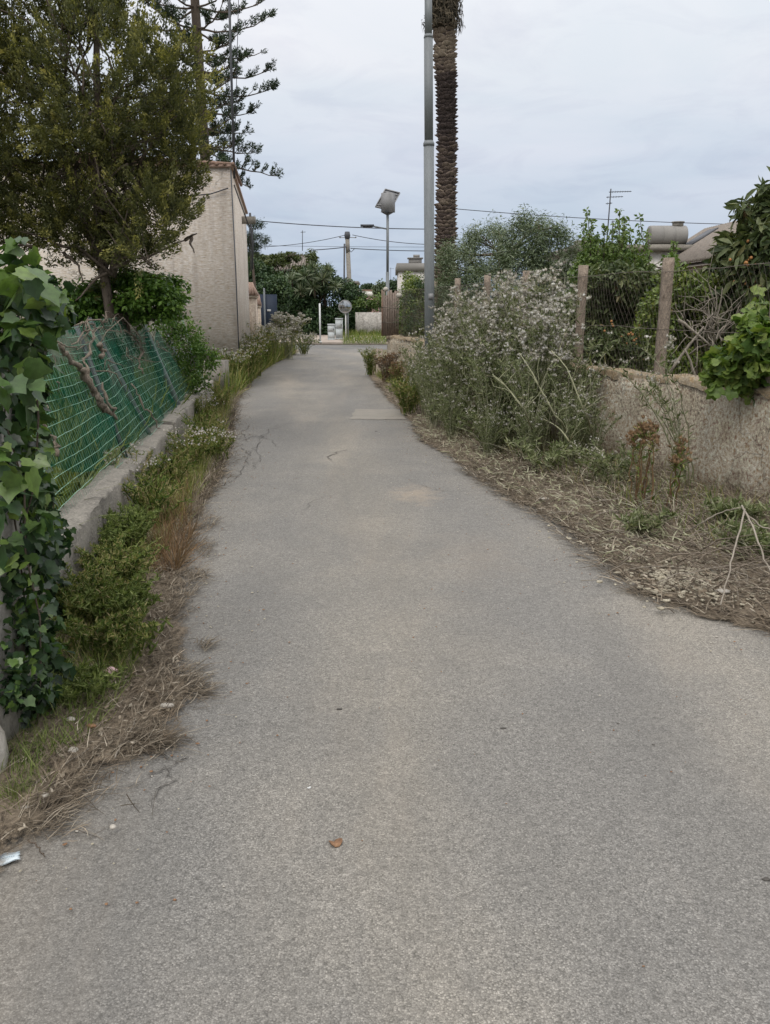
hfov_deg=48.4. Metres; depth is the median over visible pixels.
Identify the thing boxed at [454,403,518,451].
grey weed
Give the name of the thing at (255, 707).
gravel
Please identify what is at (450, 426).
flowering weed
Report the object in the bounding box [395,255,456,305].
building
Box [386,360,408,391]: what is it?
dry weed
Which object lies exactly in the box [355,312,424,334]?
garden wall
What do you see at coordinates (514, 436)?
verge grass
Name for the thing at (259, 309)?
gate pillar
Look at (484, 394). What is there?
flowering weed
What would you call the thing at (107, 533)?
green weed
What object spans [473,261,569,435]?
flowering weed
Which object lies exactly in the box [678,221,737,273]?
tiled house
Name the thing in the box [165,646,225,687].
dry straw
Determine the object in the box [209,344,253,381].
green weed
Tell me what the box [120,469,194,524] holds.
verge weed
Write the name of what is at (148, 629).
green weed
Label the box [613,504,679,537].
grey weed
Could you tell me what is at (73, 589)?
green weed
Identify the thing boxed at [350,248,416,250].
overhead cable
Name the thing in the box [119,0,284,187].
norfolk pine
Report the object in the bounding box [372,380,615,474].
dry straw
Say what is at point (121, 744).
twig
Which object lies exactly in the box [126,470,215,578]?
dry grass
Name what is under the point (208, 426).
verge weed
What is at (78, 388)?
garden bush
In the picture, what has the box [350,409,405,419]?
road patch
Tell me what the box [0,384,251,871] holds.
verge
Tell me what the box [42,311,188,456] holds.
dead vine
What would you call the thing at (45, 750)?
dry straw
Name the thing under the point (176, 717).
dry straw
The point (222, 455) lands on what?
dry grass
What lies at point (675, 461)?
dock plant
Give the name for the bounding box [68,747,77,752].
pale stone
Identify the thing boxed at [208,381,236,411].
verge weed
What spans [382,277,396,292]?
distant tree
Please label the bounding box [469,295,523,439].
flowering weed
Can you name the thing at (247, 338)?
green weed
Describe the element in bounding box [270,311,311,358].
pale weed
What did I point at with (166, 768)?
road crack
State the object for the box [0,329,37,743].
garden pillar
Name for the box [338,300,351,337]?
traffic mirror
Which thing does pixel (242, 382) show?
verge grass
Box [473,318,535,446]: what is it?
flowering weed
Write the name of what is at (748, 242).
loquat tree
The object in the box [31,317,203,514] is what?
wire fence
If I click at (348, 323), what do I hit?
marker post
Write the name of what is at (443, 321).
flowering weed
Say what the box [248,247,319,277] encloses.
tree
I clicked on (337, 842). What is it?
fallen leaf
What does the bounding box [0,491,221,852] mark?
dry straw
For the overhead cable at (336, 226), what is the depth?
41.89 m
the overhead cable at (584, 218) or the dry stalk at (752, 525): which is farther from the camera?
the overhead cable at (584, 218)
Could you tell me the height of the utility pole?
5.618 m
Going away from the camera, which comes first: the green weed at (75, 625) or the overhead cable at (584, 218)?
the green weed at (75, 625)
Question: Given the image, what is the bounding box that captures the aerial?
[606,189,631,241]
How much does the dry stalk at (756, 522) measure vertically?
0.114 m
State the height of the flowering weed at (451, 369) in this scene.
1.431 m
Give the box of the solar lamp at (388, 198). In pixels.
[360,188,399,341]
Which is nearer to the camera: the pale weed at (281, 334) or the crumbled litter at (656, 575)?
the crumbled litter at (656, 575)
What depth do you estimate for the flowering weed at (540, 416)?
8.60 m
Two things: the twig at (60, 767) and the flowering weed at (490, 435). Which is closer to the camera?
the twig at (60, 767)
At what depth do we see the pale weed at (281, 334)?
24.70 m
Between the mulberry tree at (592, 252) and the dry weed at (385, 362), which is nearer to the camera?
the mulberry tree at (592, 252)
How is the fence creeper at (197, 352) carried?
on the ground at (384, 353)
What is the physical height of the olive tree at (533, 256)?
3.147 m
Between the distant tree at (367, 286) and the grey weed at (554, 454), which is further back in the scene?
the distant tree at (367, 286)
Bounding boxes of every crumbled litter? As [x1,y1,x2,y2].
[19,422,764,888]
[397,406,768,622]
[512,516,698,562]
[596,543,755,609]
[642,588,769,609]
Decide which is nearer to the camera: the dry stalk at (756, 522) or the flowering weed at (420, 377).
the dry stalk at (756, 522)
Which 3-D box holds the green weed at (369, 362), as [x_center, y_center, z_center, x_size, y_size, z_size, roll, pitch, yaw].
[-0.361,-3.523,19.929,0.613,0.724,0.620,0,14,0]
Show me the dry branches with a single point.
(710, 324)
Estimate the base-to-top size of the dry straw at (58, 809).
0.067 m
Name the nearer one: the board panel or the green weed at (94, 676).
the green weed at (94, 676)
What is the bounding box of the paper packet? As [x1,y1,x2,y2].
[0,851,19,865]
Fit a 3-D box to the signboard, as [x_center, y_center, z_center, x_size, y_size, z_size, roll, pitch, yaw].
[-4.441,-7.371,32.691,0.665,2.258,0.160,0,14,0]
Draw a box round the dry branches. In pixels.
[668,250,743,374]
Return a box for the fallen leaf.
[329,838,342,846]
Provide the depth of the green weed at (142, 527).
5.53 m
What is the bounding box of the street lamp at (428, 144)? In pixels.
[423,0,434,367]
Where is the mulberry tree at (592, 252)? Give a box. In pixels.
[565,207,683,307]
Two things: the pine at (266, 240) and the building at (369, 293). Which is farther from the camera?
the building at (369, 293)
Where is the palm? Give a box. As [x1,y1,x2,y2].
[421,0,463,336]
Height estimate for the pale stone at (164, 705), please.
0.016 m
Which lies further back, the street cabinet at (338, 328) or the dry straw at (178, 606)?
the street cabinet at (338, 328)
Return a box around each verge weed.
[101,442,173,496]
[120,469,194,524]
[138,446,197,487]
[163,425,218,470]
[174,408,228,446]
[181,420,235,461]
[182,386,224,424]
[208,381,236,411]
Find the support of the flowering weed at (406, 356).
on the verge at (740, 622)
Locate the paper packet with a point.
(8, 857)
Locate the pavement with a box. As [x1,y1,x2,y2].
[279,335,407,341]
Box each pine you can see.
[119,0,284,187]
[246,219,271,287]
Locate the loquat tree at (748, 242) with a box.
[699,166,769,335]
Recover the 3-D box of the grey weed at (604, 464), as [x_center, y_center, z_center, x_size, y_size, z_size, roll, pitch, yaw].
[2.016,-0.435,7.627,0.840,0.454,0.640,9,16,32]
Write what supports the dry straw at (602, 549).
on the verge at (740, 622)
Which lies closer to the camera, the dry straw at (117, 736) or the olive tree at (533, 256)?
the dry straw at (117, 736)
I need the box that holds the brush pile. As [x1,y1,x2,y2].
[545,476,769,610]
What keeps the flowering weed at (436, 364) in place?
on the verge at (740, 622)
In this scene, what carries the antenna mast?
attached to the house at (213, 268)
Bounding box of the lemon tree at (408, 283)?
[396,270,424,336]
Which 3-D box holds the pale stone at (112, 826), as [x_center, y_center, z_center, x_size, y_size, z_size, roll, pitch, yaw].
[-0.843,0.976,2.656,0.021,0.016,0.018,-6,15,-22]
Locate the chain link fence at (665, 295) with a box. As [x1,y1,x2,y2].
[400,258,769,387]
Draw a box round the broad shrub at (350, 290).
[279,260,371,334]
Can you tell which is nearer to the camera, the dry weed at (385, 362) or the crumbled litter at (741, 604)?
the crumbled litter at (741, 604)
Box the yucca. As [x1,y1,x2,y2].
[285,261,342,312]
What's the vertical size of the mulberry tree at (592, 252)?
2.734 m
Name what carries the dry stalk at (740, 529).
attached to the dry stalk at (752, 525)
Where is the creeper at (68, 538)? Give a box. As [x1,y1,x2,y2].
[30,466,76,630]
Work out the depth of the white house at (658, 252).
29.72 m
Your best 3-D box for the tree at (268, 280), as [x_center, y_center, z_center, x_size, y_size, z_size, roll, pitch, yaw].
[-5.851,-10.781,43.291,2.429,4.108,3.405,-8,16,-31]
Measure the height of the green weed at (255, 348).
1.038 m
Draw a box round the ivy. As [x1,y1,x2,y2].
[0,236,77,728]
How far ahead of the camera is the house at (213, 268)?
16.88 m
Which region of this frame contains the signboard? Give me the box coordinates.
[259,288,276,327]
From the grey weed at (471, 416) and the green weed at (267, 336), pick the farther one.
the green weed at (267, 336)
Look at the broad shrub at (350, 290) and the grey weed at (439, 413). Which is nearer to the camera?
the grey weed at (439, 413)
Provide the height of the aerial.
1.941 m
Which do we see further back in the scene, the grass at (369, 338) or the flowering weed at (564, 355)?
the grass at (369, 338)
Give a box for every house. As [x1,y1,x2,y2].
[0,153,255,374]
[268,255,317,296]
[547,240,692,339]
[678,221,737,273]
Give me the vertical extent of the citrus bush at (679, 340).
1.780 m
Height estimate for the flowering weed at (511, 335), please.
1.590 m
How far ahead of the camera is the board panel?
19.13 m
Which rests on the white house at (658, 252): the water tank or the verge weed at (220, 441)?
the water tank
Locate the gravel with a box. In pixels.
[75,465,741,949]
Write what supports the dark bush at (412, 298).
on the garden soil
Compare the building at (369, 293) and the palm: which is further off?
the building at (369, 293)
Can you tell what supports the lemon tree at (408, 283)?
on the ground at (384, 353)
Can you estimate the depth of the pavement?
39.40 m
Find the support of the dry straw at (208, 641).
on the verge at (14, 832)
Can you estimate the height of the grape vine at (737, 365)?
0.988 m
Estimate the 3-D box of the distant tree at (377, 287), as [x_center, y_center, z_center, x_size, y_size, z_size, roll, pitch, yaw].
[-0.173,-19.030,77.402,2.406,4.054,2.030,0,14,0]
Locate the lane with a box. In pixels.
[0,349,769,1023]
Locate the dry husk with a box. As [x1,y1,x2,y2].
[86,723,96,727]
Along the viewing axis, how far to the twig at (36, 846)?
2.57 m
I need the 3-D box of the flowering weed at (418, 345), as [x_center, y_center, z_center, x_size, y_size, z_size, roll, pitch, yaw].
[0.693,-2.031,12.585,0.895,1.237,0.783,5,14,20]
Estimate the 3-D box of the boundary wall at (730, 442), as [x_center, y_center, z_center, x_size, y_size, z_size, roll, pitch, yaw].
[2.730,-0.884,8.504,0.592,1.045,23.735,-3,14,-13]
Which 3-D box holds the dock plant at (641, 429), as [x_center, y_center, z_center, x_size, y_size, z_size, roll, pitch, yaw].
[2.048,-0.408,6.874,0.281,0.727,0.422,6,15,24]
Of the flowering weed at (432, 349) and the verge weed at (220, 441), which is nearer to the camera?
the verge weed at (220, 441)
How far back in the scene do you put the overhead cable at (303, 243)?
47.81 m
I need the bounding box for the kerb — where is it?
[278,342,387,344]
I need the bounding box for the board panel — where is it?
[381,290,398,335]
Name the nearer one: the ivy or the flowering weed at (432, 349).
the ivy
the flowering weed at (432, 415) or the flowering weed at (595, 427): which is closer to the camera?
the flowering weed at (595, 427)
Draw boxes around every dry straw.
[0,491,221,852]
[0,520,195,851]
[8,713,84,804]
[12,765,116,848]
[13,726,155,837]
[43,708,219,777]
[63,659,236,741]
[103,705,210,758]
[108,662,219,711]
[154,588,211,624]
[159,566,211,611]
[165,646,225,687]
[172,670,229,711]
[178,561,218,588]
[180,389,253,497]
[191,535,222,558]
[196,506,226,537]
[196,635,222,650]
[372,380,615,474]
[449,461,769,636]
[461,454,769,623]
[481,438,769,608]
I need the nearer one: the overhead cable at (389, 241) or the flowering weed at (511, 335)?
the flowering weed at (511, 335)
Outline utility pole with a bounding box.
[339,231,356,281]
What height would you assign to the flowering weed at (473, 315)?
2.046 m
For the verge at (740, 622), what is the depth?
6.42 m
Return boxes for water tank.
[645,221,687,244]
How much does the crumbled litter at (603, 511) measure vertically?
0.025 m
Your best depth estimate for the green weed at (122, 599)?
4.24 m
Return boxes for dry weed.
[372,352,401,383]
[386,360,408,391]
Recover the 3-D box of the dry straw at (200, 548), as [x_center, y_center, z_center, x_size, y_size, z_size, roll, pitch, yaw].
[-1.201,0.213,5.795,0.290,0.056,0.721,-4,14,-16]
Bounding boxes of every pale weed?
[257,325,290,358]
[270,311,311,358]
[292,332,320,353]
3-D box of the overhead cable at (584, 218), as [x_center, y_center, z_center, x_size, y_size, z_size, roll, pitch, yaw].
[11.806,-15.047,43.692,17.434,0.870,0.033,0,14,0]
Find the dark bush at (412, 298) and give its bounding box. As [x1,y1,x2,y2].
[389,270,513,335]
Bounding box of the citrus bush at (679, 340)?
[631,261,731,374]
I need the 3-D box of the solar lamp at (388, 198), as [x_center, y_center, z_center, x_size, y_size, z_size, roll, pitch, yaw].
[-0.053,-10.174,35.673,1.937,6.316,0.870,-8,16,-30]
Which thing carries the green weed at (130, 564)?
on the verge at (14, 832)
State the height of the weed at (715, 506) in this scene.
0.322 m
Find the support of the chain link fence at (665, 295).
on the boundary wall at (730, 442)
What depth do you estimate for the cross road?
33.90 m
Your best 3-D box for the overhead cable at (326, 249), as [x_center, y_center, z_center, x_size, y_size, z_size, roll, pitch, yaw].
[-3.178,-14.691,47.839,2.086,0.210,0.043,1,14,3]
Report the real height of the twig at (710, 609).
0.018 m
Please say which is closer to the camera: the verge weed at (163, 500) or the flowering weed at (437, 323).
the verge weed at (163, 500)
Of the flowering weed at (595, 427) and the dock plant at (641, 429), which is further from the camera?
the flowering weed at (595, 427)
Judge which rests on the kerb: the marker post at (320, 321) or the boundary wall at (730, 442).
the marker post at (320, 321)
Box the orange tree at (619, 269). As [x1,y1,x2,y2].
[561,258,660,372]
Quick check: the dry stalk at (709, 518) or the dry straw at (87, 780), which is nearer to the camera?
the dry straw at (87, 780)
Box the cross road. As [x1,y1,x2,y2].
[280,345,548,349]
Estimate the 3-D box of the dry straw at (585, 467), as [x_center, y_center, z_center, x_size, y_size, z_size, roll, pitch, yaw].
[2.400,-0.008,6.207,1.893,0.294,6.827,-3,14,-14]
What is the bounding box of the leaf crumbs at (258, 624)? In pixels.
[36,422,769,909]
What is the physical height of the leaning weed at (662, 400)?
1.387 m
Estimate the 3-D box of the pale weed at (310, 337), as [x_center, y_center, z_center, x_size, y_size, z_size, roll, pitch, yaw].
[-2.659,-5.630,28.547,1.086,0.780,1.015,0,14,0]
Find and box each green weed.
[47,656,127,711]
[49,607,139,656]
[54,559,140,624]
[71,568,162,623]
[73,532,169,589]
[81,600,172,662]
[90,517,136,565]
[101,499,161,554]
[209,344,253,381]
[239,334,268,382]
[241,329,275,375]
[246,321,280,364]
[358,346,381,375]
[385,375,422,415]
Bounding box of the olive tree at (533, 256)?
[421,203,584,335]
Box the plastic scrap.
[101,667,117,673]
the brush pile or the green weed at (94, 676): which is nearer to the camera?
the green weed at (94, 676)
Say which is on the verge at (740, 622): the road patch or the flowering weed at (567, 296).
the flowering weed at (567, 296)
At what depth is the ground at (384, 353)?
29.73 m
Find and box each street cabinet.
[327,324,334,339]
[335,318,342,338]
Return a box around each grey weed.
[404,362,442,408]
[420,391,480,433]
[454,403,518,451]
[504,436,576,474]
[560,435,655,486]
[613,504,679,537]
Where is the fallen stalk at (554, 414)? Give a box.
[486,328,603,462]
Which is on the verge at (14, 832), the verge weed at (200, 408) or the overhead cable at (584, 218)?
the verge weed at (200, 408)
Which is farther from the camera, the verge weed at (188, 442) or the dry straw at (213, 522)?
the verge weed at (188, 442)
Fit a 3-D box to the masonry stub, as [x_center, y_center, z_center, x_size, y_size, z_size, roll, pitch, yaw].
[-3.034,-2.430,15.357,0.380,0.550,0.600,0,14,0]
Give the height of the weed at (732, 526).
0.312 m
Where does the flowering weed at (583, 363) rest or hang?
on the verge at (740, 622)
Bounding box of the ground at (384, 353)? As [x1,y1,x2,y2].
[321,306,538,369]
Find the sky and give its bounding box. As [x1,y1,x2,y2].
[0,0,769,305]
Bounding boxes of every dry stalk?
[680,507,741,535]
[720,509,745,604]
[741,505,769,570]
[745,514,769,529]
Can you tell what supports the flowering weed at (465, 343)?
on the verge at (740, 622)
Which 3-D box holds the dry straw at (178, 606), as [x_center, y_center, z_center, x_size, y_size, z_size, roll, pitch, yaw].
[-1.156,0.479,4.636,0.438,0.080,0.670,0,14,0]
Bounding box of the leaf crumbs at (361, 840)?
[75,460,745,966]
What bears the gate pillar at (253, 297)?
on the verge
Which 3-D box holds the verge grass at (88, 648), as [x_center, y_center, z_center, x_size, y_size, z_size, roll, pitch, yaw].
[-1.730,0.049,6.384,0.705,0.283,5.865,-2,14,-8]
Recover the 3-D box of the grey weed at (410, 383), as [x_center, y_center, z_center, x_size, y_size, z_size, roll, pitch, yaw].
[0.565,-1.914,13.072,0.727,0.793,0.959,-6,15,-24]
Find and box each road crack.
[132,751,188,784]
[148,774,175,805]
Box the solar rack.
[685,227,718,244]
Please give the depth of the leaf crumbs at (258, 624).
4.07 m
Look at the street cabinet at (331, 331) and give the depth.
38.78 m
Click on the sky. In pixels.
(562, 104)
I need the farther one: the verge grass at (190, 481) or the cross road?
the cross road
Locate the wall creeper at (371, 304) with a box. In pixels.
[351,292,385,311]
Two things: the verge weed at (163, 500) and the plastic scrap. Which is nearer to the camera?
the plastic scrap
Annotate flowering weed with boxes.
[397,341,431,396]
[407,328,442,382]
[407,346,445,417]
[408,331,449,404]
[410,366,453,428]
[413,348,459,425]
[425,321,450,395]
[426,321,480,427]
[428,296,477,404]
[431,376,470,440]
[437,281,507,409]
[437,312,474,405]
[447,279,523,403]
[451,311,516,425]
[460,344,524,447]
[468,269,549,408]
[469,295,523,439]
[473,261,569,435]
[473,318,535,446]
[473,400,506,457]
[487,341,569,455]
[499,315,568,428]
[506,270,591,450]
[507,394,552,462]
[517,299,581,454]
[532,332,614,443]
[540,368,608,462]
[552,385,593,467]
[568,383,622,460]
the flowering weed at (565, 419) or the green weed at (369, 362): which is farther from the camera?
the green weed at (369, 362)
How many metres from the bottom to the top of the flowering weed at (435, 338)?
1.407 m
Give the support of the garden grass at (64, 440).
on the garden soil
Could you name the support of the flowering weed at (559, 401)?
on the verge at (740, 622)
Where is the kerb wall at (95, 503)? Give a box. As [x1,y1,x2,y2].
[34,380,213,611]
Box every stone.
[0,726,9,772]
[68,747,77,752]
[109,824,116,829]
[160,703,173,707]
[714,588,730,593]
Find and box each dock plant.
[625,415,659,509]
[641,432,692,510]
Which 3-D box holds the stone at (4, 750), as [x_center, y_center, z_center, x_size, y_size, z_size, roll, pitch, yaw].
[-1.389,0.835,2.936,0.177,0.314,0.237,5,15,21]
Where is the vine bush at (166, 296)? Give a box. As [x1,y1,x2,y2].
[54,267,194,368]
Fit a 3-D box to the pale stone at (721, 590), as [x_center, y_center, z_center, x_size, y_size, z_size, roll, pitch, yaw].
[1.895,0.445,4.814,0.093,0.024,0.057,0,14,0]
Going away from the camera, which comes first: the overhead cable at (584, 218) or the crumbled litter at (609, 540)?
the crumbled litter at (609, 540)
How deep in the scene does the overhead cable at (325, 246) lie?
49.77 m
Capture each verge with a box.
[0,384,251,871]
[370,349,769,629]
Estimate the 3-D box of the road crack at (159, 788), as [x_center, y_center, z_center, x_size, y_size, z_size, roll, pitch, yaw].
[-0.756,0.936,2.897,0.052,0.001,0.206,2,14,9]
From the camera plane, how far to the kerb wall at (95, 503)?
5.87 m
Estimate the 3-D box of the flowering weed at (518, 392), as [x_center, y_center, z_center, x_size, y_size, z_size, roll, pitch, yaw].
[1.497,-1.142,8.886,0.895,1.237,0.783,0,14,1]
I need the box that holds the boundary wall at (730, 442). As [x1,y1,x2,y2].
[386,335,769,506]
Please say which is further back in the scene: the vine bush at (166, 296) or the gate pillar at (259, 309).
the gate pillar at (259, 309)
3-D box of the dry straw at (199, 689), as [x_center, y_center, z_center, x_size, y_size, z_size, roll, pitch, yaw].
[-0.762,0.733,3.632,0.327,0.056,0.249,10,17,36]
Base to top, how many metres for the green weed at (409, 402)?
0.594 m
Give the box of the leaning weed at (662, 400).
[605,335,698,489]
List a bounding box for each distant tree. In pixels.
[360,283,372,289]
[371,278,385,311]
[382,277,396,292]
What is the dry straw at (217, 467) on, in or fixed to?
on the verge at (14, 832)
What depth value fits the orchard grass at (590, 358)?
10.62 m
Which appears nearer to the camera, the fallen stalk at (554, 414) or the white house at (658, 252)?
the fallen stalk at (554, 414)
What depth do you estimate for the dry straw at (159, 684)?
3.64 m
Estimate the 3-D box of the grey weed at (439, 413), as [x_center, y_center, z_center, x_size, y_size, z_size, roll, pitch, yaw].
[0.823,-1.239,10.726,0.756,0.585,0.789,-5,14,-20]
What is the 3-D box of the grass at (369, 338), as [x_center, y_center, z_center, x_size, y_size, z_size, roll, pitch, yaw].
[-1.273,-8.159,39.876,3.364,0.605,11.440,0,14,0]
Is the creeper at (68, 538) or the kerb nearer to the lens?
the creeper at (68, 538)
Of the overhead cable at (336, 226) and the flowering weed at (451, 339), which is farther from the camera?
the overhead cable at (336, 226)
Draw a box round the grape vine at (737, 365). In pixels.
[698,284,769,405]
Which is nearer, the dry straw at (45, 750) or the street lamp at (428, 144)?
the dry straw at (45, 750)
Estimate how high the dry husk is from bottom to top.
0.017 m
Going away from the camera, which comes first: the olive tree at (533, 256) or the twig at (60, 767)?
the twig at (60, 767)
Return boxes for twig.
[17,748,88,793]
[27,839,44,856]
[114,719,135,757]
[659,595,768,618]
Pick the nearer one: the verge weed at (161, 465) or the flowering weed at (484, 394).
the verge weed at (161, 465)
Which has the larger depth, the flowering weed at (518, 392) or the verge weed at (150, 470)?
the flowering weed at (518, 392)
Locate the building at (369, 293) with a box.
[363,291,378,311]
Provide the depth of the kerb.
36.25 m
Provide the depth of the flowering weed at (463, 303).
11.11 m
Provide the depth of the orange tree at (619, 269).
11.12 m
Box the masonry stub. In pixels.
[202,360,228,392]
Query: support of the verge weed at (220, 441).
on the verge at (14, 832)
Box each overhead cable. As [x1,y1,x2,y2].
[260,221,423,229]
[263,245,345,246]
[264,235,343,246]
[309,247,345,250]
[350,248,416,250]
[354,235,434,244]
[459,209,715,223]
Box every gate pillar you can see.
[248,282,258,342]
[257,295,261,333]
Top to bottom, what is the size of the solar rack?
0.718 m
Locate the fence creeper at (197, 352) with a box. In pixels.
[154,316,224,394]
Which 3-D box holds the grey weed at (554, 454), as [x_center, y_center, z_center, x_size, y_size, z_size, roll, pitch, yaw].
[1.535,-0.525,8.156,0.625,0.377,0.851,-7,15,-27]
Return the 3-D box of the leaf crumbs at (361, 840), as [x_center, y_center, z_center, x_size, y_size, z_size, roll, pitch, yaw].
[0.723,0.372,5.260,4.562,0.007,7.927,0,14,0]
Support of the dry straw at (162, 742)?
on the verge at (14, 832)
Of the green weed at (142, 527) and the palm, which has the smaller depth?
the green weed at (142, 527)
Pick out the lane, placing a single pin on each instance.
(592, 867)
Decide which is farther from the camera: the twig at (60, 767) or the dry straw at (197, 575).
the dry straw at (197, 575)
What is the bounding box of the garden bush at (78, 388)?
[45,332,144,415]
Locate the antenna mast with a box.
[228,0,238,178]
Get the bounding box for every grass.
[0,358,212,670]
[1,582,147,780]
[54,449,209,684]
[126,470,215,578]
[145,390,237,524]
[146,395,240,568]
[184,341,298,395]
[340,328,386,344]
[371,368,769,567]
[421,334,702,373]
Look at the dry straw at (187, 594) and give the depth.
4.88 m
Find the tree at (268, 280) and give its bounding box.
[248,258,293,326]
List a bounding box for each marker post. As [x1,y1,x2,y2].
[319,303,320,341]
[347,313,348,336]
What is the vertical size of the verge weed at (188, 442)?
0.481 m

